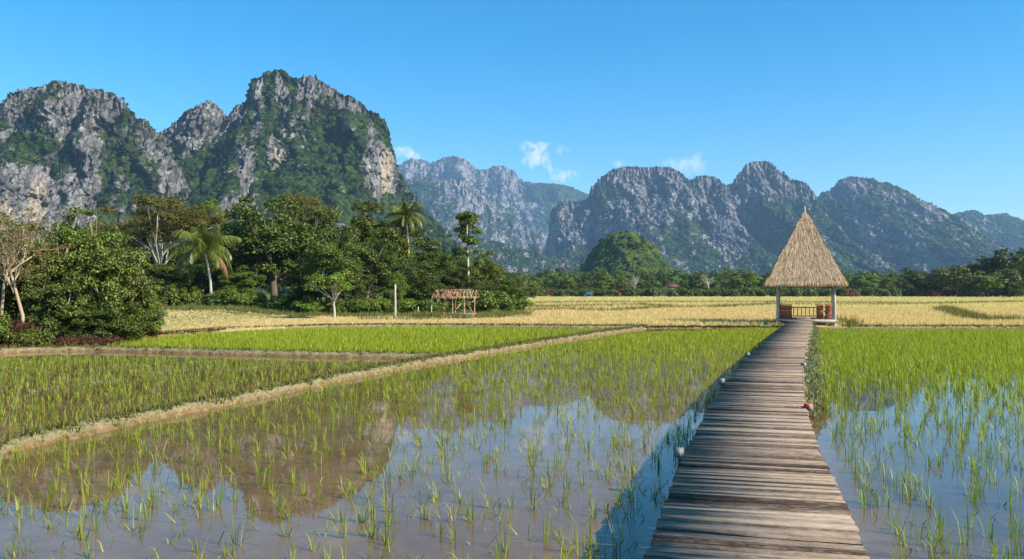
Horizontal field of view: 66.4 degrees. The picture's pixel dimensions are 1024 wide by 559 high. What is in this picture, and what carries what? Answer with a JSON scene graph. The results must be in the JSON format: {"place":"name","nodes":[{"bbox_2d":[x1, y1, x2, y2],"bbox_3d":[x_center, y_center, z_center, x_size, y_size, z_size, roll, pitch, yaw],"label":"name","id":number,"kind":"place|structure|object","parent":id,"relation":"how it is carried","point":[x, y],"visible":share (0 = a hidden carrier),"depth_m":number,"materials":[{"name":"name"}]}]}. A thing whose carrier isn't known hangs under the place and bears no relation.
{"place":"outdoors","nodes":[
{"label":"outdoors","id":0,"kind":"place"},
{"bbox_2d":[0,80,190,293],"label":"mountain","id":1,"kind":"structure","parent":0,"point":[63,144],"depth_m":859.85,"materials":[{"name":"stone"}]},
{"bbox_2d":[117,69,514,293],"bbox_3d":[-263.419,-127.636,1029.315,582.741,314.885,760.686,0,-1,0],"label":"mountain","id":2,"kind":"structure","parent":0,"point":[277,133],"depth_m":984.22,"materials":[{"name":"stone"}]},
{"bbox_2d":[404,174,545,254],"bbox_3d":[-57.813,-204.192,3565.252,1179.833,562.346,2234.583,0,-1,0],"label":"mountain","id":3,"kind":"structure","parent":0,"point":[443,201],"depth_m":3518.64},
{"bbox_2d":[398,155,588,240],"bbox_3d":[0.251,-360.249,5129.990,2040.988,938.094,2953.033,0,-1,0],"label":"mountain","id":4,"kind":"structure","parent":0,"point":[530,205],"depth_m":5107.95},
{"bbox_2d":[0,327,1023,558],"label":"water","id":5,"kind":"structure","parent":0,"point":[875,534],"depth_m":9.25,"materials":[{"name":"liquid"}]},
{"bbox_2d":[0,361,285,395],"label":"floating straw","id":6,"kind":"object","parent":5,"relation":"on","point":[52,387],"visible":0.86,"depth_m":20.49,"materials":[{"name":"beige plant"}]},
{"bbox_2d":[3,356,347,422],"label":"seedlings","id":7,"kind":"object","parent":5,"relation":"on","point":[127,384],"visible":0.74,"depth_m":19.16,"materials":[{"name":"plant"}]},
{"bbox_2d":[0,353,392,434],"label":"rice seedlings","id":8,"kind":"object","parent":5,"relation":"on","point":[110,385],"visible":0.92,"depth_m":19.24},
{"bbox_2d":[107,324,607,352],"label":"rice seedlings","id":9,"kind":"object","parent":5,"relation":"on","point":[354,338],"visible":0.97,"depth_m":33.45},
{"bbox_2d":[0,364,730,558],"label":"floating leaves","id":10,"kind":"object","parent":5,"relation":"on","point":[16,496],"visible":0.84,"depth_m":9.52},
{"bbox_2d":[0,334,766,558],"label":"rice seedlings","id":11,"kind":"object","parent":5,"relation":"on","point":[136,435],"visible":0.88,"depth_m":10.60,"materials":[{"name":"plant"}]},
{"bbox_2d":[319,325,780,396],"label":"rice seedlings","id":12,"kind":"object","parent":5,"relation":"on","point":[747,334],"visible":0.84,"depth_m":28.95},
{"bbox_2d":[816,325,1023,443],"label":"rice seedlings","id":13,"kind":"object","parent":5,"relation":"on","point":[893,338],"visible":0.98,"depth_m":23.92,"materials":[{"name":"plant"}]},
{"bbox_2d":[817,361,1023,558],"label":"rice seedlings","id":14,"kind":"object","parent":5,"relation":"on","point":[961,452],"visible":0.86,"depth_m":9.43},
{"bbox_2d":[831,381,1023,558],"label":"floating leaves","id":15,"kind":"object","parent":5,"relation":"on","point":[935,464],"visible":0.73,"depth_m":10.50,"materials":[{"name":"green plant"}]},
{"bbox_2d":[0,0,1023,219],"label":"sky","id":16,"kind":"structure","parent":0,"point":[924,98],"materials":[{"name":"blue"}]},
{"bbox_2d":[7,294,1022,347],"bbox_3d":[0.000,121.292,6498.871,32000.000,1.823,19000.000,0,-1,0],"label":"ground","id":17,"kind":"structure","parent":0,"point":[438,300],"depth_m":56.81,"materials":[{"name":"soil"}]},
{"bbox_2d":[0,311,17,340],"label":"leafy bush","id":18,"kind":"object","parent":17,"relation":"on","point":[4,330],"visible":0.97,"depth_m":28.25,"materials":[{"name":"green plant"}]},
{"bbox_2d":[0,255,39,325],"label":"leafy tree","id":19,"kind":"object","parent":17,"relation":"on","point":[11,307],"visible":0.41,"depth_m":32.49,"materials":[{"name":"green plant"}]},
{"bbox_2d":[0,319,41,343],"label":"dead leaf bush","id":20,"kind":"object","parent":17,"relation":"on","point":[20,325],"visible":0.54,"depth_m":28.95,"materials":[{"name":"beige plant"}]},
{"bbox_2d":[0,199,44,316],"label":"leafless tree","id":21,"kind":"object","parent":17,"relation":"on","point":[9,221],"visible":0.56,"depth_m":30.95,"materials":[{"name":"beige plant"}]},
{"bbox_2d":[10,328,55,346],"bbox_3d":[-17.229,2.340,28.428,1.577,1.293,1.617,-1,-1,40],"label":"leafy bush","id":22,"kind":"object","parent":17,"relation":"on","point":[32,337],"visible":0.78,"depth_m":28.18,"materials":[{"name":"green plant"}]},
{"bbox_2d":[0,221,66,327],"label":"tangled tree","id":23,"kind":"object","parent":17,"relation":"on","point":[56,267],"visible":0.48,"depth_m":32.11,"materials":[{"name":"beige plant"}]},
{"bbox_2d":[0,199,71,342],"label":"leafless tree","id":24,"kind":"object","parent":17,"relation":"on","point":[6,248],"visible":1,"depth_m":29.57,"materials":[{"name":"beige plant"}]},
{"bbox_2d":[0,233,92,322],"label":"leafy tree","id":25,"kind":"object","parent":17,"relation":"on","point":[37,262],"visible":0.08,"depth_m":32.90,"materials":[{"name":"green plant"}]},
{"bbox_2d":[13,269,97,335],"bbox_3d":[-18.088,1.139,31.532,2.336,3.207,4.148,0,-1,18],"label":"leafy tree","id":26,"kind":"object","parent":17,"relation":"on","point":[50,298],"visible":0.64,"depth_m":30.69,"materials":[{"name":"green plant"}]},
{"bbox_2d":[42,334,78,346],"bbox_3d":[-16.439,2.486,28.712,1.189,0.958,1.371,-1,-1,27],"label":"dead leaf bush","id":27,"kind":"object","parent":17,"relation":"on","point":[65,339],"visible":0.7,"depth_m":28.45,"materials":[{"name":"beige plant"}]},
{"bbox_2d":[42,219,90,295],"bbox_3d":[-19.412,0.063,34.328,2.877,5.533,2.960,0,-1,-16],"label":"leafy tree","id":28,"kind":"object","parent":17,"relation":"on","point":[57,223],"visible":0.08,"depth_m":33.87,"materials":[{"name":"green plant"}]},
{"bbox_2d":[38,203,130,294],"bbox_3d":[-18.247,-0.158,33.461,3.444,6.170,3.941,-1,-1,33],"label":"leafy tree","id":29,"kind":"object","parent":17,"relation":"on","point":[69,235],"visible":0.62,"depth_m":32.98,"materials":[{"name":"green plant"}]},
{"bbox_2d":[50,303,123,344],"bbox_3d":[-17.004,1.944,31.203,3.215,2.005,1.946,0,-1,14],"label":"leafy tree","id":30,"kind":"object","parent":17,"relation":"on","point":[80,330],"visible":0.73,"depth_m":30.82,"materials":[{"name":"green plant"}]},
{"bbox_2d":[76,335,104,345],"bbox_3d":[-15.794,2.506,29.317,1.112,0.896,1.282,1,-1,-33],"label":"dead leaf bush","id":31,"kind":"object","parent":17,"relation":"on","point":[90,340],"visible":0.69,"depth_m":29.16,"materials":[{"name":"beige plant"}]},
{"bbox_2d":[58,246,163,322],"bbox_3d":[-16.753,0.896,32.537,4.200,4.535,4.075,0,-1,-23],"label":"leafy tree","id":32,"kind":"object","parent":17,"relation":"on","point":[118,280],"visible":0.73,"depth_m":31.92,"materials":[{"name":"green plant"}]},
{"bbox_2d":[71,296,152,341],"bbox_3d":[-16.087,1.822,31.574,2.948,2.316,2.229,0,-1,-17],"label":"leafy tree","id":33,"kind":"object","parent":17,"relation":"on","point":[128,327],"visible":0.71,"depth_m":31.18,"materials":[{"name":"green plant"}]},
{"bbox_2d":[0,326,237,347],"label":"bank","id":34,"kind":"object","parent":17,"relation":"on","point":[165,332],"visible":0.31,"depth_m":38.85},
{"bbox_2d":[82,273,166,323],"bbox_3d":[-16.562,1.325,33.438,3.114,3.564,3.889,0,-1,10],"label":"leafy tree","id":35,"kind":"object","parent":17,"relation":"on","point":[157,314],"visible":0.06,"depth_m":33.30,"materials":[{"name":"green plant"}]},
{"bbox_2d":[87,244,164,303],"bbox_3d":[-16.709,0.793,33.647,3.100,4.706,3.224,0,-1,6],"label":"tangled tree","id":36,"kind":"object","parent":17,"relation":"on","point":[129,248],"visible":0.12,"depth_m":33.70,"materials":[{"name":"green plant"}]},
{"bbox_2d":[88,217,166,256],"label":"spreading tree","id":37,"kind":"object","parent":17,"relation":"on","point":[133,244],"visible":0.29,"depth_m":87.26,"materials":[{"name":"green plant"}]},
{"bbox_2d":[124,297,165,334],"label":"leafy tree","id":38,"kind":"object","parent":17,"relation":"on","point":[150,326],"visible":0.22,"depth_m":33.61,"materials":[{"name":"green plant"}]},
{"bbox_2d":[92,190,229,297],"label":"spreading tree","id":39,"kind":"object","parent":17,"relation":"on","point":[154,227],"visible":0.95,"depth_m":80.67,"materials":[{"name":"green plant"}]},
{"bbox_2d":[136,255,190,292],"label":"bush","id":40,"kind":"object","parent":17,"relation":"on","point":[161,271],"visible":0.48,"depth_m":76.17,"materials":[{"name":"green plant"}]},
{"bbox_2d":[158,284,189,306],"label":"bush","id":41,"kind":"object","parent":17,"relation":"on","point":[173,295],"visible":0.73,"depth_m":70.56,"materials":[{"name":"green plant"}]},
{"bbox_2d":[146,244,208,292],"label":"broadleaf tree","id":42,"kind":"object","parent":17,"relation":"on","point":[173,260],"visible":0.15,"depth_m":90.25,"materials":[{"name":"green plant"}]},
{"bbox_2d":[179,286,209,305],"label":"bush","id":43,"kind":"object","parent":17,"relation":"on","point":[195,294],"visible":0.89,"depth_m":71.62,"materials":[{"name":"green plant"}]},
{"bbox_2d":[171,259,229,303],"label":"broadleaf tree","id":44,"kind":"object","parent":17,"relation":"on","point":[202,282],"visible":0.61,"depth_m":83.61,"materials":[{"name":"green plant"}]},
{"bbox_2d":[166,198,234,301],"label":"light green tree","id":45,"kind":"object","parent":17,"relation":"on","point":[213,207],"visible":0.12,"depth_m":100.10,"materials":[{"name":"green plant"}]},
{"bbox_2d":[168,223,241,306],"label":"coconut palm","id":46,"kind":"object","parent":17,"relation":"on","point":[198,241],"visible":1,"depth_m":71.09,"materials":[{"name":"green plant"}]},
{"bbox_2d":[0,346,435,358],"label":"earth bank","id":47,"kind":"structure","parent":17,"relation":"on","point":[240,352],"depth_m":26.43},
{"bbox_2d":[205,288,249,305],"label":"bush","id":48,"kind":"object","parent":17,"relation":"on","point":[225,297],"visible":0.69,"depth_m":70.75,"materials":[{"name":"green plant"}]},
{"bbox_2d":[193,235,265,293],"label":"broadleaf tree","id":49,"kind":"object","parent":17,"relation":"on","point":[234,265],"visible":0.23,"depth_m":88.04,"materials":[{"name":"green plant"}]},
{"bbox_2d":[217,265,266,294],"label":"bush","id":50,"kind":"object","parent":17,"relation":"on","point":[240,286],"visible":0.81,"depth_m":72.61,"materials":[{"name":"green plant"}]},
{"bbox_2d":[236,291,273,307],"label":"bush","id":51,"kind":"object","parent":17,"relation":"on","point":[256,298],"visible":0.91,"depth_m":69.40,"materials":[{"name":"green plant"}]},
{"bbox_2d":[209,194,336,301],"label":"broadleaf tree","id":52,"kind":"object","parent":17,"relation":"on","point":[265,242],"visible":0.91,"depth_m":76.24,"materials":[{"name":"green plant"}]},
{"bbox_2d":[264,293,300,310],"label":"bush","id":53,"kind":"object","parent":17,"relation":"on","point":[280,303],"visible":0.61,"depth_m":68.34,"materials":[{"name":"green plant"}]},
{"bbox_2d":[266,189,341,297],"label":"spreading tree","id":54,"kind":"object","parent":17,"relation":"on","point":[315,201],"visible":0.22,"depth_m":94.36,"materials":[{"name":"green plant"}]},
{"bbox_2d":[278,262,330,302],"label":"broadleaf tree","id":55,"kind":"object","parent":17,"relation":"on","point":[299,292],"visible":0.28,"depth_m":69.00,"materials":[{"name":"green plant"}]},
{"bbox_2d":[290,298,332,312],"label":"bush","id":56,"kind":"object","parent":17,"relation":"on","point":[311,306],"visible":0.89,"depth_m":66.68,"materials":[{"name":"green plant"}]},
{"bbox_2d":[277,199,361,289],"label":"broadleaf tree","id":57,"kind":"object","parent":17,"relation":"on","point":[320,219],"visible":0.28,"depth_m":83.09,"materials":[{"name":"green plant"}]},
{"bbox_2d":[0,326,649,453],"bbox_3d":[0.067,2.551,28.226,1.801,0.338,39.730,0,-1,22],"label":"earth bank","id":58,"kind":"structure","parent":17,"relation":"on","point":[99,427],"depth_m":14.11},
{"bbox_2d":[0,322,1023,446],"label":"bank weeds","id":59,"kind":"object","parent":58,"relation":"on","point":[117,413],"visible":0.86,"depth_m":23.66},
{"bbox_2d":[296,228,363,312],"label":"broadleaf tree","id":60,"kind":"object","parent":17,"relation":"on","point":[342,262],"visible":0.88,"depth_m":66.96,"materials":[{"name":"green plant"}]},
{"bbox_2d":[309,271,355,317],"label":"tree","id":61,"kind":"object","parent":17,"relation":"on","point":[340,282],"visible":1,"depth_m":59.35,"materials":[{"name":"green plant"}]},
{"bbox_2d":[156,301,533,316],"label":"verge grass","id":62,"kind":"structure","parent":17,"relation":"on","point":[261,310],"depth_m":64.77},
{"bbox_2d":[324,298,369,312],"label":"bush","id":63,"kind":"object","parent":17,"relation":"on","point":[342,305],"visible":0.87,"depth_m":67.03,"materials":[{"name":"green plant"}]},
{"bbox_2d":[318,270,381,306],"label":"broadleaf tree","id":64,"kind":"object","parent":17,"relation":"on","point":[358,288],"visible":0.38,"depth_m":68.39,"materials":[{"name":"green plant"}]},
{"bbox_2d":[337,202,412,295],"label":"broadleaf tree","id":65,"kind":"object","parent":17,"relation":"on","point":[367,229],"visible":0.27,"depth_m":86.98,"materials":[{"name":"green plant"}]},
{"bbox_2d":[340,231,410,304],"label":"broadleaf tree","id":66,"kind":"object","parent":17,"relation":"on","point":[378,258],"visible":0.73,"depth_m":73.56,"materials":[{"name":"green plant"}]},
{"bbox_2d":[359,297,398,313],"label":"bush","id":67,"kind":"object","parent":17,"relation":"on","point":[377,305],"visible":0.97,"depth_m":66.98,"materials":[{"name":"green plant"}]},
{"bbox_2d":[348,200,432,306],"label":"broadleaf tree","id":68,"kind":"object","parent":17,"relation":"on","point":[375,207],"visible":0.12,"depth_m":94.30,"materials":[{"name":"green plant"}]},
{"bbox_2d":[379,270,410,304],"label":"light green tree","id":69,"kind":"object","parent":17,"relation":"on","point":[400,292],"visible":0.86,"depth_m":68.78,"materials":[{"name":"green plant"}]},
{"bbox_2d":[363,252,435,300],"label":"broadleaf tree","id":70,"kind":"object","parent":17,"relation":"on","point":[409,273],"visible":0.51,"depth_m":75.21,"materials":[{"name":"green plant"}]},
{"bbox_2d":[387,201,424,299],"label":"coconut palm","id":71,"kind":"object","parent":17,"relation":"on","point":[408,213],"visible":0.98,"depth_m":89.77,"materials":[{"name":"green plant"}]},
{"bbox_2d":[382,298,437,312],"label":"bush","id":72,"kind":"object","parent":17,"relation":"on","point":[406,304],"visible":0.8,"depth_m":68.26,"materials":[{"name":"green plant"}]},
{"bbox_2d":[401,275,447,300],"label":"broadleaf tree","id":73,"kind":"object","parent":17,"relation":"on","point":[428,293],"visible":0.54,"depth_m":76.48,"materials":[{"name":"green plant"}]},
{"bbox_2d":[397,238,452,298],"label":"broadleaf tree","id":74,"kind":"object","parent":17,"relation":"on","point":[413,256],"visible":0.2,"depth_m":89.93,"materials":[{"name":"green plant"}]},
{"bbox_2d":[409,300,448,312],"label":"bush","id":75,"kind":"object","parent":17,"relation":"on","point":[435,308],"visible":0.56,"depth_m":68.42,"materials":[{"name":"green plant"}]},
{"bbox_2d":[230,324,631,328],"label":"earth bank","id":76,"kind":"structure","parent":17,"relation":"on","point":[464,325],"depth_m":47.46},
{"bbox_2d":[412,247,472,308],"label":"broadleaf tree","id":77,"kind":"object","parent":17,"relation":"on","point":[438,262],"visible":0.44,"depth_m":86.87,"materials":[{"name":"green plant"}]},
{"bbox_2d":[432,289,479,317],"bbox_3d":[-4.340,1.880,61.023,3.494,2.295,2.626,0,-1,7],"label":"field hut","id":78,"kind":"object","parent":17,"relation":"on","point":[444,294],"visible":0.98,"depth_m":60.45,"materials":[{"name":"beige wood"}]},
{"bbox_2d":[429,266,491,310],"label":"broadleaf tree","id":79,"kind":"object","parent":17,"relation":"on","point":[451,278],"visible":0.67,"depth_m":79.39,"materials":[{"name":"green plant"}]},
{"bbox_2d":[453,211,482,302],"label":"tall slim tree","id":80,"kind":"object","parent":17,"relation":"on","point":[466,219],"visible":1,"depth_m":87.83,"materials":[{"name":"green plant"}]},
{"bbox_2d":[446,290,502,311],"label":"bush","id":81,"kind":"object","parent":17,"relation":"on","point":[485,303],"visible":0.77,"depth_m":70.42,"materials":[{"name":"green plant"}]},
{"bbox_2d":[462,251,506,293],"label":"broadleaf tree","id":82,"kind":"object","parent":17,"relation":"on","point":[488,267],"visible":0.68,"depth_m":89.25,"materials":[{"name":"green plant"}]},
{"bbox_2d":[473,290,521,311],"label":"bush","id":83,"kind":"object","parent":17,"relation":"on","point":[506,302],"visible":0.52,"depth_m":73.61,"materials":[{"name":"green plant"}]},
{"bbox_2d":[492,280,529,302],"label":"broadleaf tree","id":84,"kind":"object","parent":17,"relation":"on","point":[513,289],"visible":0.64,"depth_m":77.38,"materials":[{"name":"green plant"}]},
{"bbox_2d":[495,272,537,296],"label":"broadleaf tree","id":85,"kind":"object","parent":17,"relation":"on","point":[512,277],"visible":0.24,"depth_m":108.93,"materials":[{"name":"green plant"}]},
{"bbox_2d":[161,310,1023,332],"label":"ripe rice","id":86,"kind":"object","parent":17,"relation":"on","point":[769,319],"visible":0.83,"depth_m":51.39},
{"bbox_2d":[162,305,1023,316],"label":"ripe rice","id":87,"kind":"object","parent":17,"relation":"on","point":[840,311],"visible":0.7,"depth_m":72.74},
{"bbox_2d":[590,268,614,290],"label":"distant tree","id":88,"kind":"object","parent":17,"relation":"on","point":[603,279],"visible":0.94,"depth_m":288.67,"materials":[{"name":"green plant"}]},
{"bbox_2d":[357,298,1023,324],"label":"grass lines","id":89,"kind":"object","parent":17,"relation":"on","point":[958,311],"depth_m":83.93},
{"bbox_2d":[688,273,709,290],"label":"distant tree","id":90,"kind":"object","parent":17,"relation":"on","point":[697,282],"visible":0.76,"depth_m":302.26,"materials":[{"name":"green plant"}]},
{"bbox_2d":[721,268,762,289],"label":"distant tree","id":91,"kind":"object","parent":17,"relation":"on","point":[734,277],"visible":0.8,"depth_m":297.25,"materials":[{"name":"green plant"}]},
{"bbox_2d":[642,320,869,558],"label":"boardwalk","id":92,"kind":"structure","parent":17,"relation":"on","point":[753,477],"depth_m":6.69,"materials":[{"name":"brown wood"}]},
{"bbox_2d":[803,324,854,419],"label":"creeping weeds","id":93,"kind":"object","parent":92,"relation":"attached to","point":[810,380],"visible":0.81,"depth_m":18.12,"materials":[{"name":"green plant"}]},
{"bbox_2d":[526,298,1023,306],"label":"ripe rice","id":94,"kind":"object","parent":17,"relation":"on","point":[972,304],"visible":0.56,"depth_m":128.07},
{"bbox_2d":[527,295,1023,298],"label":"ripe rice","id":95,"kind":"object","parent":17,"relation":"on","point":[774,297],"visible":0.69,"depth_m":217.12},
{"bbox_2d":[763,206,848,325],"bbox_3d":[18.430,-0.741,49.216,5.009,7.802,4.998,0,-1,21],"label":"thatched hut","id":96,"kind":"object","parent":17,"relation":"on","point":[805,258],"visible":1,"depth_m":47.74,"materials":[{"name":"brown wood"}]},
{"bbox_2d":[844,271,880,295],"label":"distant tree","id":97,"kind":"object","parent":17,"relation":"on","point":[861,282],"visible":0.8,"depth_m":287.76,"materials":[{"name":"green plant"}]},
{"bbox_2d":[894,270,937,288],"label":"distant tree","id":98,"kind":"object","parent":17,"relation":"on","point":[914,278],"visible":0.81,"depth_m":268.22,"materials":[{"name":"green plant"}]},
{"bbox_2d":[847,326,1023,328],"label":"earth bank","id":99,"kind":"structure","parent":17,"relation":"on","point":[946,327],"depth_m":45.75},
{"bbox_2d":[921,267,959,296],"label":"distant tree","id":100,"kind":"object","parent":17,"relation":"on","point":[929,279],"visible":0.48,"depth_m":259.58,"materials":[{"name":"green plant"}]},
{"bbox_2d":[934,265,980,296],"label":"distant tree","id":101,"kind":"object","parent":17,"relation":"on","point":[958,278],"visible":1,"depth_m":238.84,"materials":[{"name":"green plant"}]},
{"bbox_2d":[969,270,1007,296],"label":"distant tree","id":102,"kind":"object","parent":17,"relation":"on","point":[987,281],"visible":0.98,"depth_m":233.80,"materials":[{"name":"green plant"}]},
{"bbox_2d":[963,248,1023,295],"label":"distant tree","id":103,"kind":"object","parent":17,"relation":"on","point":[994,260],"visible":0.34,"depth_m":257.46,"materials":[{"name":"green plant"}]},
{"bbox_2d":[989,268,1023,297],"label":"distant tree","id":104,"kind":"object","parent":17,"relation":"on","point":[1014,283],"visible":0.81,"depth_m":233.19,"materials":[{"name":"green plant"}]},
{"bbox_2d":[998,247,1023,296],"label":"distant tree","id":105,"kind":"object","parent":17,"relation":"on","point":[1017,263],"visible":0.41,"depth_m":248.54,"materials":[{"name":"green plant"}]},
{"bbox_2d":[447,231,718,276],"bbox_3d":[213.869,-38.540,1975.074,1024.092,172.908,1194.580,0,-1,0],"label":"mountain","id":106,"kind":"structure","parent":0,"point":[508,257],"depth_m":1920.90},
{"bbox_2d":[579,231,678,293],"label":"mountain","id":107,"kind":"structure","parent":0,"point":[631,251],"depth_m":722.63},
{"bbox_2d":[544,161,907,293],"bbox_3d":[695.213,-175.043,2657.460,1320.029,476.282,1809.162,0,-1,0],"label":"mountain","id":108,"kind":"structure","parent":0,"point":[749,216],"depth_m":2522.65,"materials":[{"name":"stone"}]},
{"bbox_2d":[817,176,1019,275],"bbox_3d":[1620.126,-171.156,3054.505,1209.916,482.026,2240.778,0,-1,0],"label":"mountain","id":109,"kind":"structure","parent":0,"point":[898,228],"depth_m":2697.98,"materials":[{"name":"stone"}]},
{"bbox_2d":[954,209,1023,251],"bbox_3d":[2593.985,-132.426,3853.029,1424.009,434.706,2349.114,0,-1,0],"label":"mountain","id":110,"kind":"structure","parent":0,"point":[1007,229],"depth_m":3737.65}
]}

